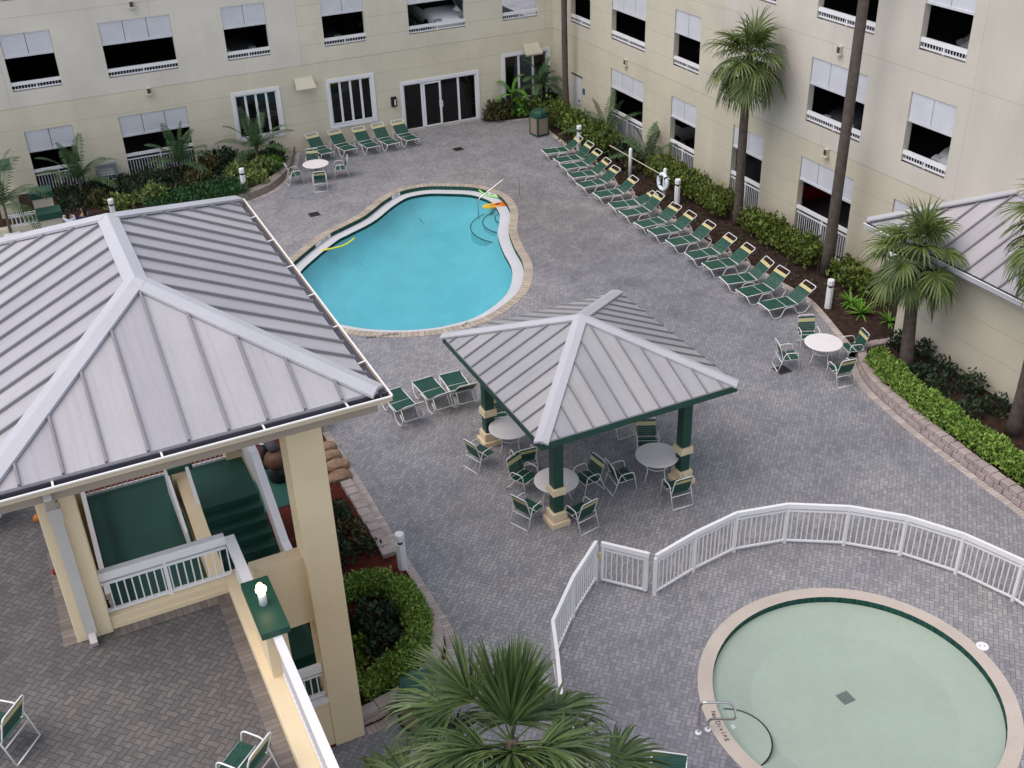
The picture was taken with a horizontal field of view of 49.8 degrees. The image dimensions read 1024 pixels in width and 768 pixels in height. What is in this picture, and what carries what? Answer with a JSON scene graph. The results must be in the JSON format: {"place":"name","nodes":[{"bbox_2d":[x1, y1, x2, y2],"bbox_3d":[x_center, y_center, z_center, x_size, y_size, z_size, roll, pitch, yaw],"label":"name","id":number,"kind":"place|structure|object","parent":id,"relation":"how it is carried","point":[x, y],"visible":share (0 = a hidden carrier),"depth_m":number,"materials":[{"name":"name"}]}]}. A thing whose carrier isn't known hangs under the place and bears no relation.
{"place":"outdoors","nodes":[
{"label":"outdoors","id":0,"kind":"place"},
{"bbox_2d":[395,669,437,735],"bbox_3d":[-1.778,6.196,21.476,0.794,1.200,0.794,23,39,35],"label":"litter bin","id":1,"kind":"object","parent":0,"point":[406,683],"visible":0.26,"depth_m":21.26,"materials":[{"name":"green paint"}]},
{"bbox_2d":[24,0,1023,767],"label":"pool deck","id":2,"kind":"structure","parent":0,"point":[804,430],"depth_m":28.41,"materials":[{"name":"brick"}]},
{"bbox_2d":[0,158,21,218],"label":"garden pier","id":3,"kind":"structure","parent":2,"relation":"on","point":[11,188],"depth_m":43.88,"materials":[{"name":"beige paint"}]},
{"bbox_2d":[0,210,40,237],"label":"entry wall","id":4,"kind":"structure","parent":2,"relation":"on","point":[20,227],"depth_m":41.82,"materials":[{"name":"white paint"}]},
{"bbox_2d":[27,185,53,208],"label":"garden pier","id":5,"kind":"structure","parent":2,"relation":"on","point":[38,201],"depth_m":42.86,"materials":[{"name":"green paint"}]},
{"bbox_2d":[34,205,62,227],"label":"garden pier","id":6,"kind":"structure","parent":2,"relation":"on","point":[50,215],"depth_m":42.04,"materials":[{"name":"green paint"}]},
{"bbox_2d":[0,148,284,227],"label":"planting bed","id":7,"kind":"object","parent":2,"relation":"on","point":[75,212],"visible":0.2,"depth_m":45.27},
{"bbox_2d":[0,149,48,232],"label":"feather palm","id":8,"kind":"object","parent":7,"relation":"on","point":[7,197],"visible":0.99,"depth_m":40.92,"materials":[{"name":"green plant"}]},
{"bbox_2d":[33,132,117,194],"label":"feather palm","id":9,"kind":"object","parent":7,"relation":"on","point":[79,172],"visible":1,"depth_m":45.63,"materials":[{"name":"green plant"}]},
{"bbox_2d":[103,189,139,211],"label":"shrub","id":10,"kind":"object","parent":7,"relation":"on","point":[118,199],"visible":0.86,"depth_m":44.49,"materials":[{"name":"green plant"}]},
{"bbox_2d":[128,179,172,205],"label":"shrub","id":11,"kind":"object","parent":7,"relation":"on","point":[149,187],"visible":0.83,"depth_m":45.17,"materials":[{"name":"green plant"}]},
{"bbox_2d":[50,149,279,212],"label":"ground cover","id":12,"kind":"object","parent":7,"relation":"on","point":[124,179],"visible":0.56,"depth_m":46.74,"materials":[{"name":"green plant"}]},
{"bbox_2d":[144,121,212,174],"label":"feather palm","id":13,"kind":"object","parent":7,"relation":"on","point":[177,151],"visible":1,"depth_m":47.29,"materials":[{"name":"green plant"}]},
{"bbox_2d":[141,174,249,206],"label":"ground cover","id":14,"kind":"object","parent":7,"relation":"on","point":[219,187],"visible":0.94,"depth_m":45.44,"materials":[{"name":"green plant"}]},
{"bbox_2d":[214,104,293,168],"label":"feather palm","id":15,"kind":"object","parent":7,"relation":"on","point":[254,136],"visible":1,"depth_m":48.15,"materials":[{"name":"green plant"}]},
{"bbox_2d":[0,195,392,744],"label":"stair pavilion","id":16,"kind":"structure","parent":2,"relation":"on","point":[172,341],"depth_m":17.99,"materials":[{"name":"metal"}]},
{"bbox_2d":[96,533,338,767],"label":"terrace","id":17,"kind":"structure","parent":2,"relation":"on","point":[266,628],"depth_m":17.34,"materials":[{"name":"yellow paint"}]},
{"bbox_2d":[0,506,297,767],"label":"terrace paving","id":18,"kind":"structure","parent":17,"relation":"on","point":[175,692],"depth_m":16.90,"materials":[{"name":"brick"}]},
{"bbox_2d":[0,694,40,766],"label":"strap chair","id":19,"kind":"object","parent":18,"relation":"on","point":[11,718],"visible":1,"depth_m":15.63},
{"bbox_2d":[47,553,77,646],"bbox_3d":[-7.628,3.590,18.694,0.215,0.001,2.610,-15,34,-21],"label":"brick border","id":20,"kind":"object","parent":18,"relation":"on","point":[68,633],"visible":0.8,"depth_m":18.30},
{"bbox_2d":[113,593,231,636],"bbox_3d":[-5.592,3.800,18.223,1.898,0.001,0.215,-15,34,-21],"label":"brick border","id":21,"kind":"object","parent":18,"relation":"on","point":[166,616],"visible":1,"depth_m":18.21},
{"bbox_2d":[215,731,279,767],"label":"strap chair","id":22,"kind":"object","parent":18,"relation":"on","point":[254,757],"visible":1,"depth_m":15.11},
{"bbox_2d":[219,600,296,767],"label":"brick border","id":23,"kind":"object","parent":18,"relation":"on","point":[278,739],"visible":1,"depth_m":16.78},
{"bbox_2d":[225,146,294,202],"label":"planter wall","id":24,"kind":"structure","parent":2,"relation":"on","point":[276,178],"depth_m":47.15,"materials":[{"name":"stone"}]},
{"bbox_2d":[85,434,445,747],"bbox_3d":[-7.400,4.479,25.794,8.930,0.070,12.603,-15,34,-21],"label":"red mulch bed","id":25,"kind":"object","parent":2,"relation":"on","point":[363,561],"visible":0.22,"depth_m":26.07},
{"bbox_2d":[253,469,289,511],"bbox_3d":[-6.130,2.554,28.819,1.660,0.025,2.250,-15,34,-21],"label":"green mat","id":26,"kind":"object","parent":25,"relation":"on","point":[280,494],"visible":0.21,"depth_m":28.36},
{"bbox_2d":[258,440,285,483],"bbox_3d":[-6.229,1.899,28.887,0.711,1.040,1.240,-15,34,-21],"label":"rock pile","id":27,"kind":"object","parent":26,"relation":"on","point":[271,457],"visible":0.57,"depth_m":28.55,"materials":[{"name":"black stone"}]},
{"bbox_2d":[332,498,353,540],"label":"shrub","id":28,"kind":"object","parent":25,"relation":"on","point":[340,512],"visible":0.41,"depth_m":26.93,"materials":[{"name":"green plant"}]},
{"bbox_2d":[336,515,367,553],"bbox_3d":[-3.921,3.522,26.380,1.046,0.790,1.084,-15,34,-21],"label":"shrub","id":29,"kind":"object","parent":25,"relation":"on","point":[357,530],"visible":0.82,"depth_m":26.39,"materials":[{"name":"green plant"}]},
{"bbox_2d":[350,592,403,650],"bbox_3d":[-2.922,5.034,23.788,1.342,0.839,1.246,4,32,10],"label":"shrub","id":30,"kind":"object","parent":25,"relation":"on","point":[381,608],"visible":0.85,"depth_m":23.79,"materials":[{"name":"green plant"}]},
{"bbox_2d":[355,618,410,669],"bbox_3d":[-2.713,5.340,23.208,1.215,0.886,1.303,-15,34,-21],"label":"shrub","id":31,"kind":"object","parent":25,"relation":"on","point":[372,642],"visible":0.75,"depth_m":23.07,"materials":[{"name":"green plant"}]},
{"bbox_2d":[342,565,434,702],"bbox_3d":[-2.656,5.141,23.651,2.058,0.788,3.822,-10,32,-12],"label":"clipped hedge","id":32,"kind":"object","parent":25,"relation":"on","point":[396,589],"visible":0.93,"depth_m":23.60,"materials":[{"name":"green plant"}]},
{"bbox_2d":[394,531,407,570],"bbox_3d":[-2.568,3.872,25.503,0.221,1.080,0.221,-15,34,-21],"label":"bollard light","id":33,"kind":"object","parent":25,"relation":"on","point":[399,537],"visible":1,"depth_m":25.40,"materials":[{"name":"white paint"}]},
{"bbox_2d":[361,586,443,725],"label":"planter wall","id":34,"kind":"structure","parent":25,"relation":"on","point":[368,710],"depth_m":22.04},
{"bbox_2d":[0,0,553,194],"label":"hotel wing","id":35,"kind":"structure","parent":2,"relation":"on","point":[97,74],"depth_m":48.69,"materials":[{"name":"paint"}]},
{"bbox_2d":[224,27,257,57],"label":"parked car","id":36,"kind":"object","parent":35,"relation":"on","point":[236,39],"visible":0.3,"depth_m":49.67,"materials":[{"name":"black metal"}]},
{"bbox_2d":[230,86,285,142],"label":"window","id":37,"kind":"structure","parent":35,"relation":"in","point":[267,99],"depth_m":49.36,"materials":[{"name":"paint"}]},
{"bbox_2d":[325,73,377,128],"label":"window","id":38,"kind":"structure","parent":35,"relation":"in","point":[349,99],"depth_m":51.08,"materials":[{"name":"paint"}]},
{"bbox_2d":[407,0,463,29],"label":"parked car","id":39,"kind":"object","parent":35,"relation":"on","point":[432,12],"visible":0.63,"depth_m":52.25,"materials":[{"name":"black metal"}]},
{"bbox_2d":[399,70,480,130],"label":"sliding door","id":40,"kind":"structure","parent":35,"relation":"in","point":[451,98],"depth_m":53.02,"materials":[{"name":"paint"}]},
{"bbox_2d":[501,46,550,100],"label":"window","id":41,"kind":"structure","parent":35,"relation":"in","point":[513,65],"depth_m":54.20,"materials":[{"name":"paint"}]},
{"bbox_2d":[340,479,394,558],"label":"planter wall","id":42,"kind":"structure","parent":2,"relation":"on","point":[358,501],"depth_m":27.22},
{"bbox_2d":[322,426,455,734],"bbox_3d":[-3.409,3.510,27.181,2.254,0.001,12.924,-9,32,-12],"label":"brick border","id":43,"kind":"object","parent":2,"relation":"on","point":[411,572],"visible":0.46,"depth_m":25.55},
{"bbox_2d":[382,387,424,425],"bbox_3d":[-3.098,0.518,31.284,0.698,0.844,1.799,-18,35,-25],"label":"pool lounger","id":44,"kind":"object","parent":2,"relation":"on","point":[401,400],"visible":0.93,"depth_m":31.40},
{"bbox_2d":[290,183,532,338],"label":"swimming pool","id":45,"kind":"structure","parent":2,"relation":"in","point":[429,259],"depth_m":42.13,"materials":[{"name":"liquid"}]},
{"bbox_2d":[412,376,456,414],"bbox_3d":[-2.231,0.198,31.761,0.698,0.844,1.799,-17,34,-24],"label":"pool lounger","id":46,"kind":"object","parent":2,"relation":"on","point":[431,387],"visible":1,"depth_m":31.95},
{"bbox_2d":[439,370,479,408],"bbox_3d":[-1.536,-0.010,31.996,0.698,0.914,1.729,-14,33,-19],"label":"pool lounger","id":47,"kind":"object","parent":2,"relation":"on","point":[456,380],"visible":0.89,"depth_m":32.18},
{"bbox_2d":[463,438,496,474],"bbox_3d":[-0.852,1.761,29.040,0.696,0.911,0.596,-27,39,-35],"label":"strap chair","id":48,"kind":"object","parent":2,"relation":"on","point":[473,449],"visible":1,"depth_m":28.96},
{"bbox_2d":[489,416,525,455],"bbox_3d":[-0.054,1.460,29.656,1.116,0.728,1.116,-3,31,-1],"label":"patio table","id":49,"kind":"object","parent":2,"relation":"on","point":[505,428],"visible":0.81,"depth_m":29.40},
{"bbox_2d":[354,622,677,767],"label":"fan palm","id":50,"kind":"object","parent":2,"relation":"on","point":[511,691],"visible":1,"depth_m":14.96,"materials":[{"name":"green plant"}]},
{"bbox_2d":[483,111,557,121],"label":"planting bed","id":51,"kind":"object","parent":2,"relation":"on","point":[517,117],"visible":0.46,"depth_m":54.22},
{"bbox_2d":[515,56,562,106],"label":"feather palm","id":52,"kind":"object","parent":51,"relation":"on","point":[542,77],"visible":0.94,"depth_m":53.73,"materials":[{"name":"green plant"}]},
{"bbox_2d":[506,451,537,497],"bbox_3d":[0.281,2.289,28.106,0.696,0.911,0.596,23,39,35],"label":"strap chair","id":53,"kind":"object","parent":2,"relation":"on","point":[524,476],"visible":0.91,"depth_m":28.11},
{"bbox_2d":[510,492,544,531],"bbox_3d":[0.379,2.979,26.964,0.596,0.911,0.696,23,39,35],"label":"strap chair","id":54,"kind":"object","parent":2,"relation":"on","point":[528,506],"visible":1,"depth_m":26.86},
{"bbox_2d":[529,108,548,136],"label":"litter bin","id":55,"kind":"object","parent":2,"relation":"on","point":[538,122],"visible":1,"depth_m":51.57,"materials":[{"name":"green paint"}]},
{"bbox_2d":[534,467,578,504],"bbox_3d":[1.112,2.682,27.575,1.116,0.728,1.116,17,36,28],"label":"patio table","id":56,"kind":"object","parent":2,"relation":"on","point":[571,479],"visible":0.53,"depth_m":27.41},
{"bbox_2d":[565,496,598,535],"bbox_3d":[1.677,3.054,26.765,0.596,0.911,0.696,-23,37,-30],"label":"strap chair","id":57,"kind":"object","parent":2,"relation":"on","point":[586,509],"visible":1,"depth_m":26.65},
{"bbox_2d":[439,289,738,530],"bbox_3d":[1.817,0.158,28.149,5.553,4.420,5.919,-15,34,-21],"label":"gazebo","id":58,"kind":"object","parent":2,"relation":"on","point":[553,380],"visible":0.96,"depth_m":26.44,"materials":[{"name":"grey paint"}]},
{"bbox_2d":[573,452,605,498],"bbox_3d":[1.929,2.305,27.984,0.696,0.911,0.596,-20,36,-27],"label":"strap chair","id":59,"kind":"object","parent":2,"relation":"on","point":[587,477],"visible":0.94,"depth_m":27.98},
{"bbox_2d":[576,165,620,194],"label":"pool lounger","id":60,"kind":"object","parent":2,"relation":"on","point":[607,175],"visible":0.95,"depth_m":45.62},
{"bbox_2d":[592,175,638,204],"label":"pool lounger","id":61,"kind":"object","parent":2,"relation":"on","point":[628,185],"visible":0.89,"depth_m":44.60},
{"bbox_2d":[603,457,637,496],"bbox_3d":[2.757,2.268,27.998,0.696,0.911,0.596,-13,33,-17],"label":"strap chair","id":62,"kind":"object","parent":2,"relation":"on","point":[624,471],"visible":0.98,"depth_m":27.96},
{"bbox_2d":[608,190,657,216],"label":"pool lounger","id":63,"kind":"object","parent":2,"relation":"on","point":[639,200],"visible":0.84,"depth_m":43.57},
{"bbox_2d":[618,191,664,223],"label":"pool lounger","id":64,"kind":"object","parent":2,"relation":"on","point":[650,202],"visible":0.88,"depth_m":42.89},
{"bbox_2d":[634,417,659,448],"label":"strap chair","id":65,"kind":"object","parent":2,"relation":"on","point":[650,426],"visible":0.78,"depth_m":29.39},
{"bbox_2d":[635,443,677,482],"bbox_3d":[3.718,2.111,28.366,1.117,0.728,1.117,4,32,10],"label":"patio table","id":66,"kind":"object","parent":2,"relation":"on","point":[657,455],"visible":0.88,"depth_m":28.16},
{"bbox_2d":[633,202,681,235],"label":"pool lounger","id":67,"kind":"object","parent":2,"relation":"on","point":[648,222],"visible":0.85,"depth_m":41.97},
{"bbox_2d":[651,750,687,767],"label":"pool lounger","id":68,"kind":"object","parent":2,"relation":"on","point":[683,757],"visible":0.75,"depth_m":20.43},
{"bbox_2d":[647,210,696,243],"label":"pool lounger","id":69,"kind":"object","parent":2,"relation":"on","point":[663,230],"visible":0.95,"depth_m":41.27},
{"bbox_2d":[660,473,693,509],"bbox_3d":[4.115,2.530,27.488,0.596,0.911,0.696,-13,33,-17],"label":"strap chair","id":70,"kind":"object","parent":2,"relation":"on","point":[679,485],"visible":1,"depth_m":27.32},
{"bbox_2d":[665,219,715,253],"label":"pool lounger","id":71,"kind":"object","parent":2,"relation":"on","point":[698,233],"visible":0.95,"depth_m":40.44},
{"bbox_2d":[549,130,854,356],"bbox_3d":[6.024,-6.996,43.942,1.240,0.001,25.781,-13,33,-18],"label":"brick border","id":72,"kind":"object","parent":2,"relation":"on","point":[827,320],"visible":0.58,"depth_m":38.63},
{"bbox_2d":[684,232,736,267],"bbox_3d":[7.094,-4.787,39.434,1.799,0.844,0.698,-13,33,-18],"label":"pool lounger","id":73,"kind":"object","parent":2,"relation":"on","point":[709,252],"visible":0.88,"depth_m":39.41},
{"bbox_2d":[695,701,736,734],"bbox_3d":[3.924,6.399,21.181,0.767,0.858,0.239,5,32,11],"label":"wading handrail","id":74,"kind":"object","parent":2,"relation":"on","point":[699,732],"visible":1,"depth_m":21.05,"materials":[{"name":"metal"}]},
{"bbox_2d":[549,117,897,355],"bbox_3d":[6.565,-7.151,44.146,3.800,0.070,25.650,-15,34,-21],"label":"planting bed","id":75,"kind":"object","parent":2,"relation":"on","point":[847,324],"visible":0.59,"depth_m":39.52,"materials":[{"name":"soil"}]},
{"bbox_2d":[561,0,568,104],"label":"fan palm","id":76,"kind":"object","parent":75,"relation":"on","point":[565,88],"visible":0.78,"depth_m":51.91,"materials":[{"name":"brown plant"}]},
{"bbox_2d":[537,94,623,153],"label":"leafy hedge","id":77,"kind":"object","parent":75,"relation":"on","point":[567,115],"visible":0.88,"depth_m":50.56,"materials":[{"name":"green plant"}]},
{"bbox_2d":[558,90,641,147],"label":"feather palm","id":78,"kind":"object","parent":75,"relation":"on","point":[608,117],"visible":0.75,"depth_m":49.56,"materials":[{"name":"green plant"}]},
{"bbox_2d":[605,121,684,169],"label":"feather palm","id":79,"kind":"object","parent":75,"relation":"on","point":[650,147],"visible":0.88,"depth_m":47.03,"materials":[{"name":"green plant"}]},
{"bbox_2d":[643,151,734,219],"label":"leafy hedge","id":80,"kind":"object","parent":75,"relation":"on","point":[701,190],"visible":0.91,"depth_m":43.92,"materials":[{"name":"green plant"}]},
{"bbox_2d":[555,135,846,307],"bbox_3d":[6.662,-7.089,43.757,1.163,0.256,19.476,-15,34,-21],"label":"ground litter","id":81,"kind":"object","parent":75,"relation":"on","point":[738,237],"visible":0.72,"depth_m":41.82,"materials":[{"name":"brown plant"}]},
{"bbox_2d":[701,4,790,225],"bbox_3d":[8.335,-9.406,39.888,3.301,8.220,3.328,-15,34,-21],"label":"fan palm","id":82,"kind":"object","parent":75,"relation":"on","point":[748,84],"visible":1,"depth_m":38.41,"materials":[{"name":"green plant"}]},
{"bbox_2d":[732,203,823,270],"bbox_3d":[9.793,-5.478,39.966,1.509,1.300,4.655,-15,34,-21],"label":"leafy hedge","id":83,"kind":"object","parent":75,"relation":"on","point":[798,239],"visible":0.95,"depth_m":39.71,"materials":[{"name":"green plant"}]},
{"bbox_2d":[819,0,868,277],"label":"fan palm","id":84,"kind":"object","parent":75,"relation":"on","point":[829,246],"visible":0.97,"depth_m":35.52,"materials":[{"name":"brown plant"}]},
{"bbox_2d":[825,252,876,298],"bbox_3d":[11.591,-3.655,37.048,1.436,1.104,2.114,-15,34,-21],"label":"leafy hedge","id":85,"kind":"object","parent":75,"relation":"on","point":[847,268],"visible":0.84,"depth_m":36.98,"materials":[{"name":"green plant"}]},
{"bbox_2d":[701,242,754,277],"bbox_3d":[7.574,-4.332,38.657,1.799,0.844,0.698,-13,33,-18],"label":"pool lounger","id":86,"kind":"object","parent":2,"relation":"on","point":[721,263],"visible":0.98,"depth_m":38.64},
{"bbox_2d":[719,256,773,292],"bbox_3d":[7.983,-3.731,37.575,1.729,0.914,0.698,-10,32,-13],"label":"pool lounger","id":87,"kind":"object","parent":2,"relation":"on","point":[739,278],"visible":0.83,"depth_m":37.55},
{"bbox_2d":[735,265,789,304],"bbox_3d":[8.360,-3.292,36.831,1.729,0.914,0.698,-15,34,-20],"label":"pool lounger","id":88,"kind":"object","parent":2,"relation":"on","point":[754,290],"visible":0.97,"depth_m":36.84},
{"bbox_2d":[758,280,815,318],"bbox_3d":[8.955,-2.754,35.978,1.799,0.844,0.698,-13,33,-18],"label":"pool lounger","id":89,"kind":"object","parent":2,"relation":"on","point":[777,303],"visible":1,"depth_m":35.95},
{"bbox_2d":[551,502,1023,764],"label":"pool fence","id":90,"kind":"object","parent":2,"relation":"on","point":[592,555],"visible":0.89,"depth_m":24.90,"materials":[{"name":"white paint"}]},
{"bbox_2d":[553,0,1023,273],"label":"hotel wing","id":91,"kind":"structure","parent":2,"relation":"on","point":[919,67],"depth_m":37.84,"materials":[{"name":"paint"}]},
{"bbox_2d":[640,118,694,148],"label":"parked car","id":92,"kind":"object","parent":91,"relation":"on","point":[684,131],"visible":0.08,"depth_m":49.72,"materials":[{"name":"black metal"}]},
{"bbox_2d":[823,101,930,135],"bbox_3d":[13.160,-9.654,38.933,4.420,1.420,1.856,-15,34,-21],"label":"parked car","id":93,"kind":"object","parent":91,"relation":"on","point":[836,114],"visible":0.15,"depth_m":38.40,"materials":[{"name":"black metal"}]},
{"bbox_2d":[755,182,830,205],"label":"parked car","id":94,"kind":"object","parent":2,"relation":"on","point":[810,193],"visible":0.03,"depth_m":43.23,"materials":[{"name":"black metal"}]},
{"bbox_2d":[794,314,819,350],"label":"strap chair","id":95,"kind":"object","parent":2,"relation":"on","point":[807,326],"visible":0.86,"depth_m":34.06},
{"bbox_2d":[804,333,842,365],"bbox_3d":[9.300,-0.944,33.075,1.117,0.728,1.117,14,35,24],"label":"patio table","id":96,"kind":"object","parent":2,"relation":"on","point":[824,342],"visible":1,"depth_m":32.87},
{"bbox_2d":[824,358,856,388],"bbox_3d":[9.587,-0.471,32.116,0.596,0.911,0.696,-11,32,-15],"label":"strap chair","id":97,"kind":"object","parent":2,"relation":"on","point":[846,366],"visible":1,"depth_m":31.93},
{"bbox_2d":[698,588,1023,767],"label":"wading pool","id":98,"kind":"structure","parent":2,"relation":"in","point":[823,678],"depth_m":22.62,"materials":[{"name":"tile"}]},
{"bbox_2d":[848,352,1023,518],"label":"brick border","id":99,"kind":"object","parent":2,"relation":"on","point":[933,447],"visible":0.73,"depth_m":29.38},
{"bbox_2d":[855,338,1023,509],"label":"planter wall","id":100,"kind":"structure","parent":2,"relation":"on","point":[983,470],"depth_m":29.39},
{"bbox_2d":[863,189,1023,402],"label":"side building","id":101,"kind":"structure","parent":2,"relation":"on","point":[981,327],"depth_m":30.85,"materials":[{"name":"paint"}]},
{"bbox_2d":[867,343,1023,487],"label":"planting bed","id":102,"kind":"object","parent":2,"relation":"on","point":[993,422],"visible":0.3,"depth_m":30.18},
{"bbox_2d":[855,193,968,368],"bbox_3d":[11.263,-2.701,31.079,3.020,5.369,2.995,-15,34,-21],"label":"fan palm","id":103,"kind":"object","parent":102,"relation":"on","point":[894,280],"visible":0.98,"depth_m":30.37,"materials":[{"name":"green plant"}]},
{"bbox_2d":[914,337,937,363],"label":"shrub","id":104,"kind":"object","parent":102,"relation":"on","point":[921,346],"visible":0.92,"depth_m":32.56,"materials":[{"name":"green plant"}]},
{"bbox_2d":[922,372,956,397],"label":"shrub","id":105,"kind":"object","parent":102,"relation":"on","point":[945,382],"visible":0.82,"depth_m":31.00,"materials":[{"name":"green plant"}]},
{"bbox_2d":[863,345,1023,489],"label":"clipped hedge","id":106,"kind":"object","parent":102,"relation":"on","point":[956,420],"visible":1,"depth_m":29.45,"materials":[{"name":"green plant"}]},
{"bbox_2d":[927,353,962,381],"bbox_3d":[12.390,-0.521,31.742,0.921,0.718,0.926,-7,32,-9],"label":"shrub","id":107,"kind":"object","parent":102,"relation":"on","point":[933,367],"visible":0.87,"depth_m":31.65,"materials":[{"name":"green plant"}]},
{"bbox_2d":[955,367,989,397],"bbox_3d":[12.914,-0.101,30.900,0.952,0.863,0.905,6,32,13],"label":"shrub","id":108,"kind":"object","parent":102,"relation":"on","point":[968,379],"visible":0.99,"depth_m":30.88,"materials":[{"name":"green plant"}]},
{"bbox_2d":[955,394,989,420],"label":"shrub","id":109,"kind":"object","parent":102,"relation":"on","point":[972,399],"visible":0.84,"depth_m":29.99,"materials":[{"name":"green plant"}]},
{"bbox_2d":[979,391,1012,418],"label":"shrub","id":110,"kind":"object","parent":102,"relation":"on","point":[988,400],"visible":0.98,"depth_m":30.04,"materials":[{"name":"green plant"}]},
{"bbox_2d":[989,178,1023,437],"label":"fan palm","id":111,"kind":"object","parent":102,"relation":"on","point":[1013,427],"visible":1,"depth_m":26.89,"materials":[{"name":"green plant"}]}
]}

